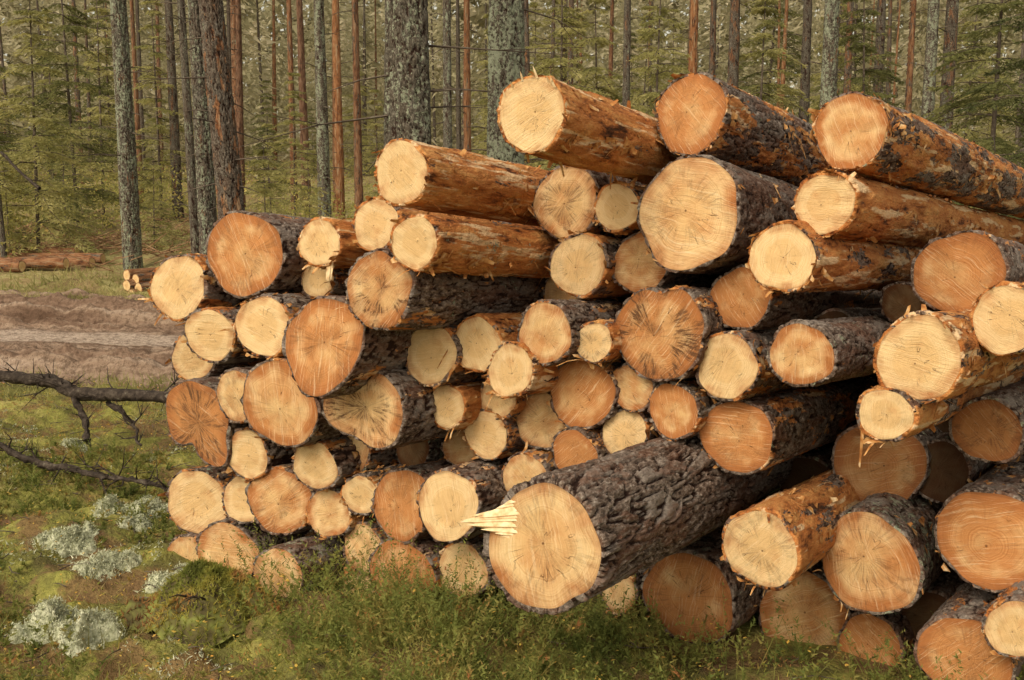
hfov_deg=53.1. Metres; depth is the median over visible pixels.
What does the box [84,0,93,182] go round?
pine tree
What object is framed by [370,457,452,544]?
log
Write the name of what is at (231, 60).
pine tree
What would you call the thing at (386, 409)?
log
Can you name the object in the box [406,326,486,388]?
log
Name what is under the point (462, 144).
pine tree
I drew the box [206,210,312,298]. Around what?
log
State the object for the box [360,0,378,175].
pine tree
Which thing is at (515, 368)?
log
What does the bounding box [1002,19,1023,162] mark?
pine tree
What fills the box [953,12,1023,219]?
young spruce
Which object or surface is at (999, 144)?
young spruce
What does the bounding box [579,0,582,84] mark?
pine tree
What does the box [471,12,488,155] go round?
spruce tree
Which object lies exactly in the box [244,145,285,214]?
young spruce
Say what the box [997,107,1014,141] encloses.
spruce tree
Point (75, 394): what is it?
dead tree
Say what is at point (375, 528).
log
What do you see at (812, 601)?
log
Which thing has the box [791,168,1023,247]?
log
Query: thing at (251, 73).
distant forest
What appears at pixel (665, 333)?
log
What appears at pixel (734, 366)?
log
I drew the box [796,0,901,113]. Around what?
spruce tree
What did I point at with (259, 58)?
pine tree
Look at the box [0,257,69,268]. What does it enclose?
log
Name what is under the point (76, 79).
pine tree
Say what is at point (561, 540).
log
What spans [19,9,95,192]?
spruce tree
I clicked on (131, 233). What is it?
pine tree
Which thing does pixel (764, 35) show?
young spruce
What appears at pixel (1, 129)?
spruce tree
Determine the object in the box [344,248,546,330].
log
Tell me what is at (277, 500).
log
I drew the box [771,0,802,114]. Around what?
pine tree
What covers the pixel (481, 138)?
spruce tree
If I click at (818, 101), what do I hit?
spruce tree
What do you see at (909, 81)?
pine tree
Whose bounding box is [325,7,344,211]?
pine tree
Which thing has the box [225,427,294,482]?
log
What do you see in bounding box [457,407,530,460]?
log
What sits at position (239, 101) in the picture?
pine tree
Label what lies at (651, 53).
young spruce
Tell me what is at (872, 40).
pine tree
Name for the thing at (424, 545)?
log
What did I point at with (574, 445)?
log
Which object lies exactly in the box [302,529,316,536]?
log
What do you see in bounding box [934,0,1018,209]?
young spruce
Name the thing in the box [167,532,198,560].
log
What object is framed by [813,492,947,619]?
log
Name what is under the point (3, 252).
pine tree
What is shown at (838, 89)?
pine tree
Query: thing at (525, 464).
log
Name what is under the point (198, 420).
log
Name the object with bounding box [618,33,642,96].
spruce tree
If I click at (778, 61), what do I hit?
pine tree
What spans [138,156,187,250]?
young spruce
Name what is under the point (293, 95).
young spruce
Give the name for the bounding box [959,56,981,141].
spruce tree
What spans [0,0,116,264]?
young spruce
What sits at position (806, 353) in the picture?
log
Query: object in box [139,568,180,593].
lichen cushion
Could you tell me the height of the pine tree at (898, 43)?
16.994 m
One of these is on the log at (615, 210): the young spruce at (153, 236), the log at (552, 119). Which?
the log at (552, 119)
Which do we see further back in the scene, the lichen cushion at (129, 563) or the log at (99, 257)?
the log at (99, 257)
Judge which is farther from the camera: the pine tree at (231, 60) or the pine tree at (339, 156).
the pine tree at (231, 60)
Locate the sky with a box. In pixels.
[2,0,1013,152]
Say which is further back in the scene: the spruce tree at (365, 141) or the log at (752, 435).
the spruce tree at (365, 141)
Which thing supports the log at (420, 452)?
on the log at (393, 500)
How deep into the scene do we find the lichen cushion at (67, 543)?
4.88 m
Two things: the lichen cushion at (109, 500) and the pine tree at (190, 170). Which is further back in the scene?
the pine tree at (190, 170)
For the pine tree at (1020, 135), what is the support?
on the ground at (46, 569)
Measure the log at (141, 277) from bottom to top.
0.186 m
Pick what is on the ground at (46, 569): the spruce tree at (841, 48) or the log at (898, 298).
the spruce tree at (841, 48)
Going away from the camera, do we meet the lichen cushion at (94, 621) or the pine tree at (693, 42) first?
the lichen cushion at (94, 621)
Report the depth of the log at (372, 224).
4.13 m
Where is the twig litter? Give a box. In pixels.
[0,385,837,679]
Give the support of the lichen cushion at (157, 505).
on the ground at (46, 569)
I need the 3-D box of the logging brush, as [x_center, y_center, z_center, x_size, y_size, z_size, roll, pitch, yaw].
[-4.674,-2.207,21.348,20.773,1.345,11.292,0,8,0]
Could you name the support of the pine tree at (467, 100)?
on the ground at (46, 569)
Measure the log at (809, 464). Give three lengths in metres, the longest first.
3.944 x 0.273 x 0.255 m
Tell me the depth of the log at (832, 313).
4.07 m
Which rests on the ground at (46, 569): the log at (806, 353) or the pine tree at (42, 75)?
the pine tree at (42, 75)
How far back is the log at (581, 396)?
3.85 m
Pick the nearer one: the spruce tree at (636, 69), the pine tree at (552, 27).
the pine tree at (552, 27)
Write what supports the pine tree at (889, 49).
on the ground at (46, 569)
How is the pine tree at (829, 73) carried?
on the ground at (46, 569)
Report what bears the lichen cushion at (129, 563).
on the ground at (46, 569)
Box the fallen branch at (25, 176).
[0,151,40,189]
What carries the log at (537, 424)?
on the log at (525, 464)
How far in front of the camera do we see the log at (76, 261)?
17.86 m
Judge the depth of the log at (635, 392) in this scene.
3.77 m
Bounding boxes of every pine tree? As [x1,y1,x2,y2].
[0,23,13,174]
[0,33,14,256]
[36,0,51,178]
[71,0,84,183]
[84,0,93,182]
[91,0,171,269]
[111,10,144,168]
[127,0,153,192]
[129,0,143,210]
[129,0,285,219]
[143,0,167,181]
[145,0,192,221]
[148,0,198,253]
[170,0,247,254]
[223,0,253,129]
[225,0,231,80]
[225,9,249,154]
[229,0,255,206]
[236,0,580,173]
[255,0,268,174]
[262,0,286,168]
[272,0,299,209]
[292,0,360,217]
[296,0,311,206]
[315,0,364,219]
[324,0,378,211]
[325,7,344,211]
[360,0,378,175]
[375,0,377,160]
[430,0,457,147]
[431,2,435,145]
[433,0,589,164]
[452,0,463,149]
[452,0,481,151]
[461,41,463,149]
[484,0,487,141]
[524,0,542,165]
[548,0,554,170]
[560,0,567,82]
[567,0,575,86]
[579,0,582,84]
[608,0,613,98]
[611,0,646,106]
[640,0,666,113]
[647,0,661,106]
[680,0,715,73]
[683,0,703,68]
[702,0,725,75]
[715,2,723,78]
[724,0,751,87]
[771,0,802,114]
[776,0,780,106]
[777,0,818,122]
[797,0,867,115]
[837,6,844,92]
[839,2,856,92]
[851,4,861,87]
[867,0,923,97]
[868,0,874,91]
[885,0,891,101]
[892,0,901,103]
[892,0,905,103]
[896,0,925,111]
[899,0,965,122]
[904,2,910,107]
[911,0,972,131]
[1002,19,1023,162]
[1009,15,1023,166]
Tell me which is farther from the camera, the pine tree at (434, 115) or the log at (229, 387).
the pine tree at (434, 115)
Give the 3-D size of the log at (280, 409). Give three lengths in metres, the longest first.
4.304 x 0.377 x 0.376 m
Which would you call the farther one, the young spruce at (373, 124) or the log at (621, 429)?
the young spruce at (373, 124)
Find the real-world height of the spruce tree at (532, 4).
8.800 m
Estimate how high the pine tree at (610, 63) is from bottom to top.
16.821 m
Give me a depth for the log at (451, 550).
4.04 m
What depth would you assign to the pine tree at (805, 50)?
23.30 m
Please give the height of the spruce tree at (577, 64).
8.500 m
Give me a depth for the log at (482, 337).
3.87 m
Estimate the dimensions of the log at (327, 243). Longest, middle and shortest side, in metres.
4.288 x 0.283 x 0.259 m
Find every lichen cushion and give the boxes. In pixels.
[1,594,126,657]
[26,526,61,551]
[41,519,99,557]
[60,437,87,452]
[69,550,117,581]
[91,494,129,517]
[100,548,143,573]
[115,514,152,532]
[125,494,167,518]
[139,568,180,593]
[174,561,193,570]
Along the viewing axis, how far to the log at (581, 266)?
3.96 m
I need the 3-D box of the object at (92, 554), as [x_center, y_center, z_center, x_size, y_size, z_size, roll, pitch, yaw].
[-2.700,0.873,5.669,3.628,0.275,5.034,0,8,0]
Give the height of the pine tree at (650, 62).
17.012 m
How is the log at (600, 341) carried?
on the log at (581, 396)
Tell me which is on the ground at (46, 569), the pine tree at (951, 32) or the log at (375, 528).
the pine tree at (951, 32)
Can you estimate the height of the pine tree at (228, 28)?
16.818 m
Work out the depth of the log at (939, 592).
3.82 m
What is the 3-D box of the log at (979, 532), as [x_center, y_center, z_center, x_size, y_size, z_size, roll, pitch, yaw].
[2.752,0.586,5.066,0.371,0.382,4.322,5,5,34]
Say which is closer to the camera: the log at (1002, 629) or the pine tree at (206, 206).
the log at (1002, 629)
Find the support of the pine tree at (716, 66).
on the ground at (46, 569)
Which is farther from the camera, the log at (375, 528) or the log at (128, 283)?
the log at (128, 283)
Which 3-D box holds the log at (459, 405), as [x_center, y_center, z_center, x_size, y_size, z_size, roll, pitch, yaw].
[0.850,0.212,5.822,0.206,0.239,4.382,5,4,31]
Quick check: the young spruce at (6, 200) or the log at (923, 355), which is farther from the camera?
the young spruce at (6, 200)
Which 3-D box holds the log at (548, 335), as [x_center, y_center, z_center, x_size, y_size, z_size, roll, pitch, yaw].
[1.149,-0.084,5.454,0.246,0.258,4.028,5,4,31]
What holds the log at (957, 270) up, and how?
on the log at (923, 355)
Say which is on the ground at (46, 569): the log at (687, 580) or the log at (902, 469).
the log at (687, 580)
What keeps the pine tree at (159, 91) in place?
on the ground at (46, 569)
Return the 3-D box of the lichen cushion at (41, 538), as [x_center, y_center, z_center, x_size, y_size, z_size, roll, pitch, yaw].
[-2.274,0.975,4.974,0.195,0.122,0.205,4,9,26]
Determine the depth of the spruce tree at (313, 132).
50.52 m
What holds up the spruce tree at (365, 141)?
on the ground at (46, 569)
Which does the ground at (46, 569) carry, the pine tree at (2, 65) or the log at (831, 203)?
the pine tree at (2, 65)
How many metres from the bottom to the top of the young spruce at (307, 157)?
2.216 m
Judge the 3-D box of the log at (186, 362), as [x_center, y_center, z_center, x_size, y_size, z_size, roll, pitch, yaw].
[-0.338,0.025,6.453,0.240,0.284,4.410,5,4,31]
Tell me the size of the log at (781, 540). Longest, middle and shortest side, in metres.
4.074 x 0.324 x 0.292 m
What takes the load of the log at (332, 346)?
on the log at (386, 409)
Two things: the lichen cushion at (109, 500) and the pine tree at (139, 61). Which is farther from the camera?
the pine tree at (139, 61)
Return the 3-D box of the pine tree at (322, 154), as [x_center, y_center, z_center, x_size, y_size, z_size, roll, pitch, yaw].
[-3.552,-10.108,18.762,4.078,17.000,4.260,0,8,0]
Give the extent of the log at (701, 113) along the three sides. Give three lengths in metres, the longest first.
4.350 x 0.384 x 0.324 m
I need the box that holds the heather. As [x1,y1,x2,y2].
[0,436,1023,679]
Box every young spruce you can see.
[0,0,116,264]
[0,37,57,222]
[0,159,43,253]
[8,0,150,231]
[39,137,96,244]
[50,0,118,214]
[106,0,187,219]
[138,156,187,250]
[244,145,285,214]
[248,72,317,216]
[252,122,298,214]
[294,140,331,217]
[345,88,383,212]
[524,0,609,170]
[567,0,643,110]
[629,0,690,117]
[739,0,810,115]
[837,0,917,115]
[921,0,1023,218]
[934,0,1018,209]
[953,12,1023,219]
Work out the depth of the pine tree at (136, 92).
27.42 m
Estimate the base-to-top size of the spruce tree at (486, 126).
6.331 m
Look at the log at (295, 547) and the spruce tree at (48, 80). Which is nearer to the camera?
the log at (295, 547)
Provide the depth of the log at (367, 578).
4.31 m
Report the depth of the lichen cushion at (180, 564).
4.60 m
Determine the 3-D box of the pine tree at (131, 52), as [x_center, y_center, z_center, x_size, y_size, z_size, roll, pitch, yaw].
[-12.910,-12.775,33.514,3.989,16.828,4.136,-5,9,-30]
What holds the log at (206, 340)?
on the log at (229, 387)
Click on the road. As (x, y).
(94, 334)
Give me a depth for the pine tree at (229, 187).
12.61 m
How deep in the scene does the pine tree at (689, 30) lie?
39.86 m
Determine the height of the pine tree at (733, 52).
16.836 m
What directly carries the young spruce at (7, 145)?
on the ground at (46, 569)
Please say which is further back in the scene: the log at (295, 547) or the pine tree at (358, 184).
the pine tree at (358, 184)
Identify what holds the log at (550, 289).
on the log at (482, 337)
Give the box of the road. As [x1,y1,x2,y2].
[0,288,183,390]
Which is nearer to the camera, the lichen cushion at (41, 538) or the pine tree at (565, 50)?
the lichen cushion at (41, 538)
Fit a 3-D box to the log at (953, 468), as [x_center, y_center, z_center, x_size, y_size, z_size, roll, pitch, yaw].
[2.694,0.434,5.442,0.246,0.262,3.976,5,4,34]
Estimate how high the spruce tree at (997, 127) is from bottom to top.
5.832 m
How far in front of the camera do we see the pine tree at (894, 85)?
46.49 m
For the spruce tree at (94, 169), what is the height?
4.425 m
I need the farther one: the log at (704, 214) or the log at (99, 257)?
the log at (99, 257)
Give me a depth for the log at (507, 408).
4.00 m
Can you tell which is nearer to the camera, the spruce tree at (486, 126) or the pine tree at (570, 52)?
the pine tree at (570, 52)
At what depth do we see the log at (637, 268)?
3.91 m
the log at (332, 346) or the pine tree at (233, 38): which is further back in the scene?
the pine tree at (233, 38)
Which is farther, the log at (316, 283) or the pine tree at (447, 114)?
the pine tree at (447, 114)
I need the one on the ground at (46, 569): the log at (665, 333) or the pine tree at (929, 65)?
the pine tree at (929, 65)
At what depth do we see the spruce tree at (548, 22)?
48.10 m
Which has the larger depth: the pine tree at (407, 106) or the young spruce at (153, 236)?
the young spruce at (153, 236)
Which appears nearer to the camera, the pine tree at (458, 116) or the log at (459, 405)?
the log at (459, 405)
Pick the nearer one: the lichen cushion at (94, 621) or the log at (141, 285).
the lichen cushion at (94, 621)
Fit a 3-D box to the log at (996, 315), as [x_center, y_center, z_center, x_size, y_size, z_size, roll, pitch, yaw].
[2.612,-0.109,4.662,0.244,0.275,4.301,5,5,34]
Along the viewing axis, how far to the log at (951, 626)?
3.27 m
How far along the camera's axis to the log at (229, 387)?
4.33 m
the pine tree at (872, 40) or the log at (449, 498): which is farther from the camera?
the pine tree at (872, 40)
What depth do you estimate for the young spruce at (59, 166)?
20.75 m
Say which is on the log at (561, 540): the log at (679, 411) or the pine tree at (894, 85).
the log at (679, 411)
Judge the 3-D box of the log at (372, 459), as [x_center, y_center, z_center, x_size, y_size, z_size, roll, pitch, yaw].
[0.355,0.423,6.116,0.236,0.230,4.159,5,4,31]
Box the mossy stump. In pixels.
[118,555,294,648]
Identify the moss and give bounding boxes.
[0,381,862,679]
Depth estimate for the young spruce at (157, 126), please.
25.34 m
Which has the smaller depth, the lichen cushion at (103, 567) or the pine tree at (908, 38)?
the lichen cushion at (103, 567)
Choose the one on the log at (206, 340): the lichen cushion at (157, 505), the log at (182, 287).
the log at (182, 287)
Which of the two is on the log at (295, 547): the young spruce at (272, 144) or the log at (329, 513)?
the log at (329, 513)
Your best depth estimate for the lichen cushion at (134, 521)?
5.17 m
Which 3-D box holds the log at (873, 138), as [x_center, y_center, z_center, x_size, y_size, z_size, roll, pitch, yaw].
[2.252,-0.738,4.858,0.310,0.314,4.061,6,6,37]
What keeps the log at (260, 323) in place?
on the log at (280, 409)
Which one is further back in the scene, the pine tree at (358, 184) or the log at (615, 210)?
the pine tree at (358, 184)
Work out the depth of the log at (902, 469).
3.90 m
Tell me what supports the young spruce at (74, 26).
on the ground at (46, 569)
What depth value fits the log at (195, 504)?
4.75 m
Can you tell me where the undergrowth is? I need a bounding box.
[0,154,975,252]
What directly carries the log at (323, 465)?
on the log at (329, 513)
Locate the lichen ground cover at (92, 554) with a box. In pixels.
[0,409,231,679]
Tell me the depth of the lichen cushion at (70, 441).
6.49 m
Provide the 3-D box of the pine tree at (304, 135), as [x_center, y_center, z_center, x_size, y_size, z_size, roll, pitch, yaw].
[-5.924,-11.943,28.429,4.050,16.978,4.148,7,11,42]
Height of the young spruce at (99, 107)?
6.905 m
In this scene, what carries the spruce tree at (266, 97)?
on the ground at (46, 569)
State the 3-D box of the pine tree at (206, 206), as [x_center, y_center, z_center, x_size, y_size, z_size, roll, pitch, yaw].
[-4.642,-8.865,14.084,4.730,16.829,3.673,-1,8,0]
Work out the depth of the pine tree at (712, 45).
29.04 m
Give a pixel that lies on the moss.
(250, 617)
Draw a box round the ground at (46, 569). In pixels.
[0,153,1023,679]
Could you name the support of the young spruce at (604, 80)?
on the ground at (46, 569)
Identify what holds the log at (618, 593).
on the ground at (46, 569)
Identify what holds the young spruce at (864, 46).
on the ground at (46, 569)
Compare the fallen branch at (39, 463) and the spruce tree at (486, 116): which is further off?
the spruce tree at (486, 116)
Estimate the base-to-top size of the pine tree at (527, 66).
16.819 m
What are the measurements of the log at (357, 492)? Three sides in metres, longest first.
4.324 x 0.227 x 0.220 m
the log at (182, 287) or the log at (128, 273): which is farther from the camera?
the log at (128, 273)
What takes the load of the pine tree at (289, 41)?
on the ground at (46, 569)
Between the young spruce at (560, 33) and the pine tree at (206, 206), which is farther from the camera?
the young spruce at (560, 33)
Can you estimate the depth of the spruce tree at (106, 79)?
49.64 m
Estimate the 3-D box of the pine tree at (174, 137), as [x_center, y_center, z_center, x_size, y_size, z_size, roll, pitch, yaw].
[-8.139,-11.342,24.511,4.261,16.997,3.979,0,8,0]
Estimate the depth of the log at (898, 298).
3.84 m
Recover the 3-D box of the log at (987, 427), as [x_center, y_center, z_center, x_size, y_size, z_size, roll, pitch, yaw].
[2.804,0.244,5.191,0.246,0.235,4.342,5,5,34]
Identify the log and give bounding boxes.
[0,253,105,263]
[0,256,94,267]
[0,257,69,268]
[0,260,25,271]
[7,247,79,252]
[123,267,156,279]
[123,279,135,290]
[132,273,151,282]
[134,282,150,291]
[138,252,248,324]
[157,465,235,533]
[165,334,262,379]
[165,376,248,467]
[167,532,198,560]
[175,307,266,365]
[195,518,309,576]
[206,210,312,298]
[213,473,255,523]
[215,366,253,423]
[218,292,310,358]
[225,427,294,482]
[240,357,347,447]
[245,463,314,535]
[251,534,345,597]
[282,295,411,399]
[291,436,361,492]
[296,216,367,280]
[300,259,349,298]
[300,486,374,539]
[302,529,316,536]
[321,369,456,450]
[331,572,376,599]
[336,195,541,251]
[338,463,406,525]
[342,517,387,575]
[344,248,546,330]
[347,435,399,471]
[368,536,449,608]
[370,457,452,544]
[371,138,549,226]
[388,213,559,291]
[395,438,443,465]
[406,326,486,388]
[416,456,509,542]
[433,380,483,440]
[434,534,496,596]
[437,312,522,381]
[440,429,480,464]
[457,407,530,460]
[459,436,835,614]
[481,376,527,428]
[482,340,558,408]
[496,67,679,188]
[501,441,556,498]
[514,392,566,453]
[517,299,625,366]
[528,165,645,239]
[542,277,620,299]
[544,229,632,300]
[546,358,625,432]
[546,426,608,468]
[557,318,623,381]
[593,175,647,240]
[600,408,659,453]
[600,489,779,615]
[611,231,722,292]
[613,285,735,388]
[613,363,659,412]
[631,155,798,274]
[641,523,763,645]
[647,378,719,441]
[652,71,951,201]
[695,329,793,401]
[697,374,878,475]
[708,264,881,330]
[720,468,859,595]
[745,220,922,302]
[758,560,853,645]
[766,316,892,386]
[779,442,834,490]
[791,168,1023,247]
[807,91,1023,218]
[811,307,883,319]
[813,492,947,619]
[831,424,943,503]
[837,611,914,667]
[855,372,1023,466]
[873,304,1023,418]
[879,281,937,322]
[901,565,964,641]
[911,230,1023,310]
[913,582,1023,679]
[919,432,994,504]
[934,454,1023,592]
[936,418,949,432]
[949,380,1023,463]
[969,281,1023,356]
[980,580,1023,661]
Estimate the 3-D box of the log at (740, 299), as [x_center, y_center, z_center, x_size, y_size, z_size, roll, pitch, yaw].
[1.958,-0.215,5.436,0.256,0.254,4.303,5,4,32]
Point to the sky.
(262, 7)
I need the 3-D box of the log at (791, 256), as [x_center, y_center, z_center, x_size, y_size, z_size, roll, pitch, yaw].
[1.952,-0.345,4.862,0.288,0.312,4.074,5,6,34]
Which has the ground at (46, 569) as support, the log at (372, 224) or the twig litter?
the twig litter
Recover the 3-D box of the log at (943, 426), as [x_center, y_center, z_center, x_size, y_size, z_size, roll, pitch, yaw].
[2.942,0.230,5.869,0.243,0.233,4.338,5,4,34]
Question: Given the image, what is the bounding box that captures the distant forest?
[0,0,1023,181]
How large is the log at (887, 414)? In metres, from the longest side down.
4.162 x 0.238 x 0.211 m
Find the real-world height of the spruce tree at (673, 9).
6.823 m
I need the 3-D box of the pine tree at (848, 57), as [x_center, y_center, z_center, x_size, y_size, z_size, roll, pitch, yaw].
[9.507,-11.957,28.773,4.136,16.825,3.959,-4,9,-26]
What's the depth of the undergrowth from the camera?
22.36 m
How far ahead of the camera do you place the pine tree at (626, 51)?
19.40 m
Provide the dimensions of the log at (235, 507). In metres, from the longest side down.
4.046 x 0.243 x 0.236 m
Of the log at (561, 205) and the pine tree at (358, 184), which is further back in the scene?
the pine tree at (358, 184)
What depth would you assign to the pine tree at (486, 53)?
59.80 m
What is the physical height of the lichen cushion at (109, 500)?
0.144 m
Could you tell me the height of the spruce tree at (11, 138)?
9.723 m
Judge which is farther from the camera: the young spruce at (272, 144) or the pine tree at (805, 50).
the pine tree at (805, 50)
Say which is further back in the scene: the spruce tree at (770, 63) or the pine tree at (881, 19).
the spruce tree at (770, 63)
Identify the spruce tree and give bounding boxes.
[0,64,31,180]
[0,97,26,196]
[0,111,33,196]
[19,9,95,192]
[69,0,157,173]
[76,86,105,178]
[245,80,289,187]
[299,109,331,180]
[330,56,381,176]
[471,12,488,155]
[471,62,487,153]
[471,78,533,166]
[476,74,487,153]
[529,0,550,169]
[532,0,574,168]
[546,6,594,160]
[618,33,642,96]
[630,4,667,114]
[645,6,688,110]
[738,0,818,116]
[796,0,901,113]
[797,18,844,116]
[809,0,866,123]
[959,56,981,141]
[971,68,1008,147]
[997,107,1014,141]
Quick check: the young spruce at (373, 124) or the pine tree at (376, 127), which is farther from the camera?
the pine tree at (376, 127)
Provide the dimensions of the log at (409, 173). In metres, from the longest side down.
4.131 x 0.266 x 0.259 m
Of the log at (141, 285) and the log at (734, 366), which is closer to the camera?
the log at (734, 366)
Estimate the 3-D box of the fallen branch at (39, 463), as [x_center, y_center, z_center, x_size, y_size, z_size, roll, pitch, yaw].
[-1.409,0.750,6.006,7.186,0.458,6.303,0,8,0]
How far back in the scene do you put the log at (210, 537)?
4.63 m
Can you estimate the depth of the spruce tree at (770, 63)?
45.81 m
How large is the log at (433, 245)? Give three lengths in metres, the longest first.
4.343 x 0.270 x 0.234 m
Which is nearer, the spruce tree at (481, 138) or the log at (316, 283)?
the log at (316, 283)
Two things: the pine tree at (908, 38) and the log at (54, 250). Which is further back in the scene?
the pine tree at (908, 38)
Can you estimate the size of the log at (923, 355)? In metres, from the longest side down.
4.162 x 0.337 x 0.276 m
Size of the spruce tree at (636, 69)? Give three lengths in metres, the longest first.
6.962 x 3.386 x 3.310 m
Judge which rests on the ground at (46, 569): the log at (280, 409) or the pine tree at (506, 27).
the pine tree at (506, 27)
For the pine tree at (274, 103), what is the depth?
52.81 m
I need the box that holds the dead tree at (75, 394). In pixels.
[0,358,179,447]
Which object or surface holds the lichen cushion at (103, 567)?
on the ground at (46, 569)
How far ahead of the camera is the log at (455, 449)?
4.21 m
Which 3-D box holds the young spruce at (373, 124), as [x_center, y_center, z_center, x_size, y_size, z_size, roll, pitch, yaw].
[-3.375,-4.513,25.493,2.009,3.445,1.587,-6,10,-37]
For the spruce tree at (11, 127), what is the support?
on the ground at (46, 569)
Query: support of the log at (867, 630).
on the ground at (46, 569)
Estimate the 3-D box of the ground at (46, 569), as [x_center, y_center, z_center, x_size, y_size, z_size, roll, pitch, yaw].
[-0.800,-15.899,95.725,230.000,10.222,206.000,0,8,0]
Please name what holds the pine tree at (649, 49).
on the ground at (46, 569)
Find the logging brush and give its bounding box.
[0,207,352,271]
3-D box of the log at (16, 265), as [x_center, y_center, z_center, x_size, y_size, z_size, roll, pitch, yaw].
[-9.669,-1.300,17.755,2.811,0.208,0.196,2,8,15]

